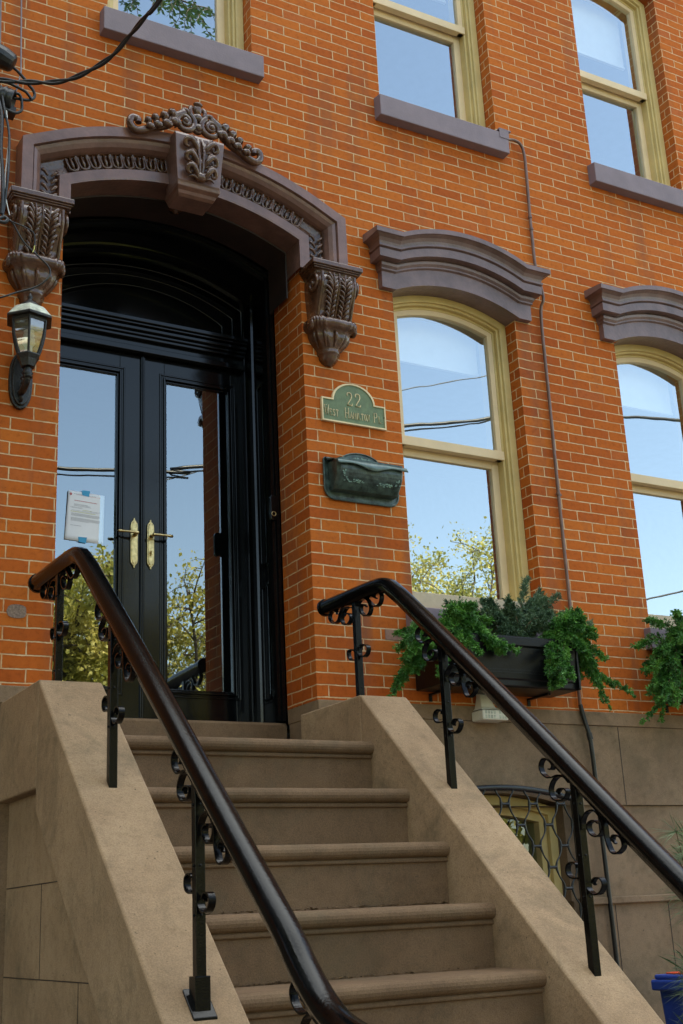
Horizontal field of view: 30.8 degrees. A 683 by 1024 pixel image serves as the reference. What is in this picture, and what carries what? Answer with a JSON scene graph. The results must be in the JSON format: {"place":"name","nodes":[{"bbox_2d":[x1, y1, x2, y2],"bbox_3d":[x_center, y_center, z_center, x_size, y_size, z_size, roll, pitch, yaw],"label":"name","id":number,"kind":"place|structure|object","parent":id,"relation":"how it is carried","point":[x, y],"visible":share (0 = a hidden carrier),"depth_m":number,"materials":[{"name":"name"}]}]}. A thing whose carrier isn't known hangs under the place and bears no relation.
{"place":"outdoors","nodes":[
{"label":"outdoors","id":0,"kind":"place"},
{"bbox_2d":[214,901,489,986],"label":"leaf litter","id":1,"kind":"object","parent":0,"point":[336,908],"visible":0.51,"depth_m":4.72,"materials":[{"name":"brown plant"}]},
{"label":"sidewalk","id":2,"kind":"structure","parent":0,"visible":0},
{"bbox_2d":[0,680,663,1023],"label":"stone stoop","id":3,"kind":"object","parent":2,"relation":"on","point":[344,805],"visible":0.91,"depth_m":4.84,"materials":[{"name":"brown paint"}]},
{"bbox_2d":[28,547,366,1023],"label":"iron handrail","id":4,"kind":"object","parent":3,"relation":"on","point":[314,991],"visible":0.98,"depth_m":3.93,"materials":[{"name":"black metal"}]},
{"bbox_2d":[317,578,682,975],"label":"iron handrail","id":5,"kind":"object","parent":3,"relation":"on","point":[642,843],"visible":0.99,"depth_m":5.01,"materials":[{"name":"black metal"}]},
{"bbox_2d":[0,0,682,1023],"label":"brick townhouse","id":6,"kind":"structure","parent":2,"relation":"on","point":[258,228],"depth_m":7.75,"materials":[{"name":"orange brick"}]},
{"bbox_2d":[0,0,1,42],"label":"grey wire","id":7,"kind":"object","parent":6,"relation":"attached to","point":[0,18],"visible":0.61,"depth_m":6.82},
{"bbox_2d":[0,43,16,71],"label":"service connector","id":8,"kind":"object","parent":6,"relation":"attached to","point":[8,58],"visible":1,"depth_m":6.61,"materials":[{"name":"black rubber"}]},
{"bbox_2d":[0,67,35,223],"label":"wire bundle","id":9,"kind":"object","parent":8,"relation":"hanging from","point":[4,191],"visible":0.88,"depth_m":6.43,"materials":[{"name":"black rubber"}]},
{"bbox_2d":[16,0,21,91],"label":"grey wire","id":10,"kind":"object","parent":6,"relation":"attached to","point":[20,46],"visible":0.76,"depth_m":6.82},
{"bbox_2d":[0,86,16,120],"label":"weatherhead","id":11,"kind":"object","parent":10,"relation":"attached to","point":[7,93],"visible":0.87,"depth_m":6.56,"materials":[{"name":"grey metal"}]},
{"bbox_2d":[0,214,50,298],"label":"loose wire","id":12,"kind":"object","parent":6,"relation":"attached to","point":[40,258],"visible":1,"depth_m":6.26,"materials":[{"name":"black rubber"}]},
{"bbox_2d":[7,293,51,409],"bbox_3d":[-1.574,-0.829,6.213,0.242,0.580,0.284,7,-20,-29],"label":"wall lantern","id":13,"kind":"object","parent":6,"relation":"attached to","point":[29,317],"depth_m":6.19,"materials":[{"name":"black metal"}]},
{"bbox_2d":[0,0,162,84],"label":"service cable","id":14,"kind":"object","parent":6,"relation":"attached to","point":[123,42],"visible":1,"depth_m":6.43,"materials":[{"name":"black rubber"}]},
{"bbox_2d":[60,342,140,717],"bbox_3d":[-1.435,0.077,7.002,0.651,2.230,0.120,7,-20,-29],"label":"door leaf","id":15,"kind":"structure","parent":6,"relation":"in","point":[126,368],"depth_m":7.23,"materials":[{"name":"black paint"}]},
{"bbox_2d":[64,490,103,544],"bbox_3d":[-1.458,0.027,7.044,0.232,0.314,0.009,8,-21,-30],"label":"paper notice","id":16,"kind":"object","parent":15,"relation":"attached to","point":[85,518],"visible":1,"depth_m":7.04,"materials":[{"name":"white paper"}]},
{"bbox_2d":[107,0,243,49],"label":"window","id":17,"kind":"structure","parent":6,"relation":"in","point":[229,31],"depth_m":7.89,"materials":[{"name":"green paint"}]},
{"bbox_2d":[139,355,247,721],"bbox_3d":[-0.868,0.150,7.314,0.667,2.230,0.120,7,-20,-29],"label":"door leaf","id":18,"kind":"structure","parent":6,"relation":"in","point":[232,706],"depth_m":7.30,"materials":[{"name":"black paint"}]},
{"bbox_2d":[269,495,276,520],"bbox_3d":[-0.400,-0.023,7.211,0.039,0.157,0.029,7,-20,-29],"label":"doorbell camera","id":19,"kind":"object","parent":6,"relation":"attached to","point":[272,509],"visible":1,"depth_m":7.20,"materials":[{"name":"black paint"}]},
{"bbox_2d":[320,384,386,430],"bbox_3d":[0.069,-0.629,7.280,0.432,0.259,0.019,7,-20,-29],"label":"address plaque","id":20,"kind":"object","parent":6,"relation":"attached to","point":[350,404],"visible":1,"depth_m":7.27,"materials":[{"name":"green metal"}]},
{"bbox_2d":[322,453,407,506],"bbox_3d":[0.148,-0.214,7.095,0.502,0.308,0.161,7,-20,-29],"label":"wall mailbox","id":21,"kind":"object","parent":6,"relation":"attached to","point":[359,478],"depth_m":7.05,"materials":[{"name":"metal"}]},
{"bbox_2d":[373,0,485,126],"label":"window","id":22,"kind":"structure","parent":6,"relation":"in","point":[460,33],"depth_m":8.85,"materials":[{"name":"glass"}]},
{"bbox_2d":[393,295,530,601],"bbox_3d":[0.665,-0.349,7.814,0.940,2.119,0.254,7,-20,-29],"label":"window","id":23,"kind":"structure","parent":6,"relation":"in","point":[436,333],"depth_m":8.01,"materials":[{"name":"beige paint"}]},
{"bbox_2d":[472,694,507,722],"bbox_3d":[0.842,1.110,7.056,0.180,0.163,0.115,7,-20,-29],"label":"vent hood","id":24,"kind":"object","parent":6,"relation":"attached to","point":[486,710],"visible":0.84,"depth_m":7.02,"materials":[{"name":"beige plastic"}]},
{"bbox_2d":[415,631,580,705],"bbox_3d":[0.876,0.897,7.024,0.942,0.330,0.342,7,-20,-29],"label":"window box","id":25,"kind":"object","parent":6,"relation":"on","point":[522,674],"visible":0.53,"depth_m":6.93,"materials":[{"name":"black plastic"}]},
{"bbox_2d":[386,595,521,696],"bbox_3d":[0.608,0.739,6.774,0.798,0.590,0.324,7,-20,-29],"label":"trailing juniper","id":26,"kind":"object","parent":25,"relation":"in","point":[462,621],"visible":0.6,"depth_m":6.73,"materials":[{"name":"green plant"}]},
{"bbox_2d":[442,575,593,637],"bbox_3d":[1.051,0.567,7.182,1.091,0.490,0.288,7,-20,-29],"label":"spreading juniper","id":27,"kind":"object","parent":25,"relation":"in","point":[534,614],"visible":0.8,"depth_m":7.12,"materials":[{"name":"green plant"}]},
{"bbox_2d":[537,605,636,711],"bbox_3d":[1.412,0.847,7.218,0.822,0.620,0.314,12,-23,-37],"label":"trailing juniper","id":28,"kind":"object","parent":25,"relation":"in","point":[569,625],"visible":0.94,"depth_m":7.13,"materials":[{"name":"green plant"}]},
{"bbox_2d":[483,795,562,894],"bbox_3d":[0.743,2.265,7.040,1.080,1.850,0.440,7,-20,-29],"label":"basement window","id":29,"kind":"structure","parent":6,"relation":"in","point":[534,822],"depth_m":7.19,"materials":[{"name":"beige paint"}]},
{"bbox_2d":[476,784,583,921],"bbox_3d":[0.927,2.357,6.702,1.117,1.733,0.081,7,-20,-29],"label":"window guard","id":30,"kind":"object","parent":6,"relation":"attached to","point":[513,788],"visible":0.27,"depth_m":6.99,"materials":[{"name":"metal"}]},
{"bbox_2d":[496,128,581,704],"bbox_3d":[1.271,-0.731,7.997,0.265,3.965,0.078,7,-20,-29],"label":"conduit pipe","id":31,"kind":"object","parent":6,"relation":"attached to","point":[504,133],"visible":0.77,"depth_m":8.10,"materials":[{"name":"metal"}]},
{"bbox_2d":[578,704,619,966],"bbox_3d":[1.521,2.213,7.113,0.094,2.222,0.048,7,-20,-29],"label":"rubber cable","id":32,"kind":"object","parent":31,"relation":"hanging from","point":[589,735],"visible":0.76,"depth_m":7.18,"materials":[{"name":"black rubber"}]},
{"bbox_2d":[571,0,670,185],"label":"window","id":33,"kind":"structure","parent":6,"relation":"in","point":[621,106],"depth_m":9.72,"materials":[{"name":"glass"}]},
{"bbox_2d":[614,344,682,500],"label":"window","id":34,"kind":"structure","parent":6,"relation":"in","point":[645,373],"depth_m":8.99,"materials":[{"name":"beige paint"}]},
{"bbox_2d":[658,650,682,712],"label":"window box","id":35,"kind":"object","parent":6,"relation":"on","point":[681,702],"visible":0.12,"depth_m":7.64,"materials":[{"name":"black plastic"}]},
{"bbox_2d":[629,609,682,724],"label":"trailing juniper","id":36,"kind":"object","parent":35,"relation":"in","point":[663,663],"visible":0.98,"depth_m":7.49,"materials":[{"name":"green plant"}]},
{"bbox_2d":[651,815,682,1023],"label":"potted pine","id":37,"kind":"object","parent":2,"relation":"on","point":[678,850],"visible":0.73,"depth_m":6.19,"materials":[{"name":"green plant"}]},
{"bbox_2d":[651,971,682,1023],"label":"flower pot","id":38,"kind":"object","parent":2,"relation":"on","point":[672,1007],"visible":1,"depth_m":6.55,"materials":[{"name":"blue plastic"}]}
]}

